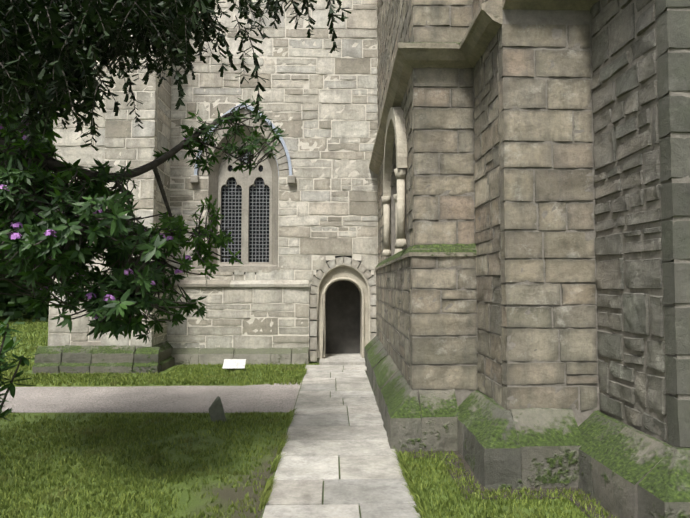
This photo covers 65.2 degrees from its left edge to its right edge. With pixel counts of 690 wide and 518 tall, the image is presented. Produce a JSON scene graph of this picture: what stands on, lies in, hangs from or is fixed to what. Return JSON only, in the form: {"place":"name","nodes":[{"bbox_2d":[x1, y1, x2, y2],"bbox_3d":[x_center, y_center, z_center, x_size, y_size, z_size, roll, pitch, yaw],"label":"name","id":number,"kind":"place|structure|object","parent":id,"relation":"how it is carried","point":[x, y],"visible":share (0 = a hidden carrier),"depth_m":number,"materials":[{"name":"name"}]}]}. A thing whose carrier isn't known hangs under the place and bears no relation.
{"place":"outdoors","nodes":[
{"label":"outdoors","id":0,"kind":"place"},
{"bbox_2d":[48,19,170,347],"bbox_3d":[-4.695,-4.072,11.249,1.984,12.500,1.504,0,-3,-1],"label":"tower buttress mortar","id":1,"kind":"object","parent":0,"point":[117,161],"visible":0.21,"depth_m":10.45,"materials":[{"name":"grey concrete"}]},
{"bbox_2d":[48,2,170,346],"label":"tower buttress stones","id":2,"kind":"object","parent":1,"relation":"in","point":[114,133],"visible":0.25,"depth_m":10.44,"materials":[{"name":"beige stone"}]},
{"bbox_2d":[0,382,300,412],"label":"gravel path","id":3,"kind":"structure","parent":0,"point":[276,397],"depth_m":7.82,"materials":[{"name":"grey gravel"}]},
{"bbox_2d":[0,0,350,157],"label":"yew","id":4,"kind":"object","parent":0,"point":[22,12],"depth_m":4.00,"materials":[{"name":"green plant"}]},
{"bbox_2d":[171,280,308,364],"bbox_3d":[-2.234,1.356,11.232,2.965,1.868,0.180,0,-3,-1],"label":"tower string course and plinth","id":5,"kind":"object","parent":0,"point":[206,356],"visible":0.56,"depth_m":11.17,"materials":[{"name":"beige stone"}]},
{"bbox_2d":[167,0,377,351],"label":"wall stones","id":6,"kind":"object","parent":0,"point":[354,173],"visible":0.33,"depth_m":11.50,"materials":[{"name":"grey stone"}]},
{"bbox_2d":[194,103,291,174],"bbox_3d":[-2.153,-2.540,11.459,2.050,1.560,0.070,0,-3,-1],"label":"hood mould","id":7,"kind":"object","parent":6,"relation":"attached to","point":[248,108],"visible":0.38,"depth_m":11.44,"materials":[{"name":"grey stone"}]},
{"bbox_2d":[190,175,295,183],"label":"label stops","id":8,"kind":"object","parent":7,"relation":"attached to","point":[195,179],"visible":1,"depth_m":11.37,"materials":[{"name":"grey stone"}]},
{"bbox_2d":[198,108,288,272],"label":"tower window voussoirs","id":9,"kind":"object","parent":6,"relation":"in","point":[282,163],"visible":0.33,"depth_m":11.48,"materials":[{"name":"beige stone"}]},
{"bbox_2d":[208,125,278,266],"bbox_3d":[-2.158,-1.353,11.604,1.480,3.040,0.352,0,-3,-1],"label":"window frame","id":10,"kind":"object","parent":6,"relation":"attached to","point":[213,183],"visible":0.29,"depth_m":11.56,"materials":[{"name":"beige stone"}]},
{"bbox_2d":[217,139,271,263],"bbox_3d":[-2.161,-1.258,11.706,1.160,2.740,0.100,0,-3,-1],"label":"window tracery","id":11,"kind":"object","parent":10,"relation":"in","point":[245,181],"visible":0.62,"depth_m":11.67,"materials":[{"name":"beige stone"}]},
{"bbox_2d":[221,151,269,261],"bbox_3d":[-2.162,-1.255,11.766,1.160,2.740,0.001,0,-3,-1],"label":"tower window glass","id":12,"kind":"object","parent":11,"relation":"in","point":[255,220],"depth_m":11.75,"materials":[{"name":"black glass"}]},
{"bbox_2d":[221,150,269,261],"bbox_3d":[-2.162,-1.153,11.739,1.064,2.467,0.019,0,-3,-1],"label":"window lattice","id":13,"kind":"object","parent":11,"relation":"in","point":[252,216],"visible":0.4,"depth_m":11.72,"materials":[{"name":"grey metal"}]},
{"bbox_2d":[0,310,616,517],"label":"lawn","id":14,"kind":"structure","parent":0,"point":[227,492],"depth_m":4.93,"materials":[{"name":"green plant"}]},
{"bbox_2d":[0,285,37,310],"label":"shrub hedge","id":15,"kind":"object","parent":14,"relation":"on","point":[20,309],"depth_m":30.59,"materials":[{"name":"green plant"}]},
{"bbox_2d":[0,316,38,421],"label":"shrub","id":16,"kind":"object","parent":14,"relation":"on","point":[8,344],"depth_m":2.88,"materials":[{"name":"green plant"}]},
{"bbox_2d":[0,89,52,324],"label":"background foliage","id":17,"kind":"object","parent":14,"relation":"on","point":[13,301],"visible":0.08,"depth_m":23.35,"materials":[{"name":"green plant"}]},
{"bbox_2d":[32,105,52,130],"bbox_3d":[-22.023,-5.786,32.206,17.603,17.862,17.435,0,-3,-1],"label":"background foliage","id":18,"kind":"object","parent":14,"relation":"on","point":[42,123],"visible":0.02,"depth_m":29.91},
{"bbox_2d":[32,341,174,373],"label":"buttress plinth","id":19,"kind":"structure","parent":14,"relation":"on","point":[99,359],"depth_m":10.11,"materials":[{"name":"grey stone"}]},
{"bbox_2d":[0,81,288,343],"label":"rhododendron","id":20,"kind":"object","parent":14,"relation":"on","point":[30,230],"depth_m":4.24,"materials":[{"name":"green plant"}]},
{"bbox_2d":[0,81,243,280],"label":"light rhododendron leaves","id":21,"kind":"object","parent":20,"relation":"attached to","point":[177,242],"visible":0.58,"depth_m":5.44,"materials":[{"name":"green plant"}]},
{"bbox_2d":[208,396,226,421],"bbox_3d":[-1.543,1.857,6.532,0.229,0.382,0.078,1,-3,-26],"label":"marker stone","id":22,"kind":"object","parent":14,"relation":"on","point":[216,411],"visible":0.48,"depth_m":6.50,"materials":[{"name":"grey stone"}]},
{"bbox_2d":[222,359,245,368],"bbox_3d":[-2.121,2.013,10.337,0.420,0.160,0.198,0,-3,-1],"label":"sign","id":23,"kind":"object","parent":14,"relation":"on","point":[234,363],"visible":1,"depth_m":10.32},
{"bbox_2d":[260,365,421,517],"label":"path flagstones","id":24,"kind":"object","parent":14,"relation":"on","point":[323,435],"visible":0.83,"depth_m":5.07,"materials":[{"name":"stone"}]},
{"bbox_2d":[258,367,428,517],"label":"grass path edge tufts","id":25,"kind":"object","parent":24,"relation":"on","point":[406,475],"visible":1,"depth_m":4.45,"materials":[{"name":"green plant"}]},
{"bbox_2d":[309,256,376,353],"bbox_3d":[0.042,0.710,14.579,3.500,3.150,4.650,0,-3,-1],"label":"doorway opening","id":26,"kind":"object","parent":14,"relation":"on","point":[342,317],"visible":0.21,"depth_m":12.22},
{"bbox_2d":[366,371,616,517],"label":"soil strip","id":27,"kind":"object","parent":14,"relation":"on","point":[467,467],"depth_m":4.36,"materials":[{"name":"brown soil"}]},
{"bbox_2d":[364,336,689,517],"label":"mossy wall base","id":28,"kind":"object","parent":14,"relation":"on","point":[618,468],"depth_m":4.42,"materials":[{"name":"grey stone"}]},
{"bbox_2d":[376,0,597,410],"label":"stone buttress","id":29,"kind":"structure","parent":28,"relation":"on","point":[427,147],"depth_m":5.05,"materials":[{"name":"beige stone"}]},
{"bbox_2d":[369,0,599,269],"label":"string course","id":30,"kind":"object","parent":29,"relation":"attached to","point":[468,50],"depth_m":5.69,"materials":[{"name":"grey stone"}]},
{"bbox_2d":[381,168,406,255],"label":"columns","id":31,"kind":"structure","parent":30,"relation":"on","point":[399,199],"depth_m":6.43,"materials":[{"name":"beige stone"}]},
{"bbox_2d":[383,107,406,195],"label":"arch","id":32,"kind":"structure","parent":31,"relation":"on","point":[395,126],"depth_m":7.01,"materials":[{"name":"beige stone"}]},
{"bbox_2d":[391,148,406,254],"bbox_3d":[0.981,-0.926,7.493,0.530,1.674,1.900,0,-3,-1],"label":"arch recess","id":33,"kind":"object","parent":30,"relation":"on","point":[393,192],"visible":0.08,"depth_m":8.40,"materials":[{"name":"beige stone"}]},
{"bbox_2d":[377,0,689,447],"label":"nave pier mortar","id":34,"kind":"object","parent":28,"relation":"on","point":[524,19],"visible":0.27,"depth_m":4.73,"materials":[{"name":"grey concrete"}]},
{"bbox_2d":[590,0,666,440],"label":"stone wall","id":35,"kind":"structure","parent":28,"relation":"on","point":[610,273],"depth_m":4.24,"materials":[{"name":"grey stone"}]},
{"bbox_2d":[654,0,689,446],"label":"quoins","id":36,"kind":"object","parent":28,"relation":"on","point":[673,32],"depth_m":3.71,"materials":[{"name":"grey stone"}]},
{"bbox_2d":[319,353,364,365],"bbox_3d":[0.025,2.155,11.575,1.121,0.093,1.323,0,-3,-1],"label":"doorstep","id":37,"kind":"object","parent":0,"point":[344,359],"visible":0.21,"depth_m":11.22,"materials":[{"name":"grey stone"}]},
{"bbox_2d":[317,266,367,362],"bbox_3d":[-0.042,1.177,11.863,1.110,2.070,0.830,0,-3,-1],"label":"door frame","id":38,"kind":"object","parent":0,"point":[343,271],"visible":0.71,"depth_m":11.48,"materials":[{"name":"beige stone"}]},
{"bbox_2d":[309,256,376,361],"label":"door arch stones","id":39,"kind":"object","parent":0,"point":[356,264],"visible":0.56,"depth_m":11.38,"materials":[{"name":"beige stone"}]},
{"bbox_2d":[316,263,371,357],"bbox_3d":[-0.031,1.074,11.417,1.190,1.995,0.110,0,-3,-1],"label":"door arch moulding","id":40,"kind":"object","parent":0,"point":[362,293],"visible":0.81,"depth_m":11.41,"materials":[{"name":"beige stone"}]}
]}

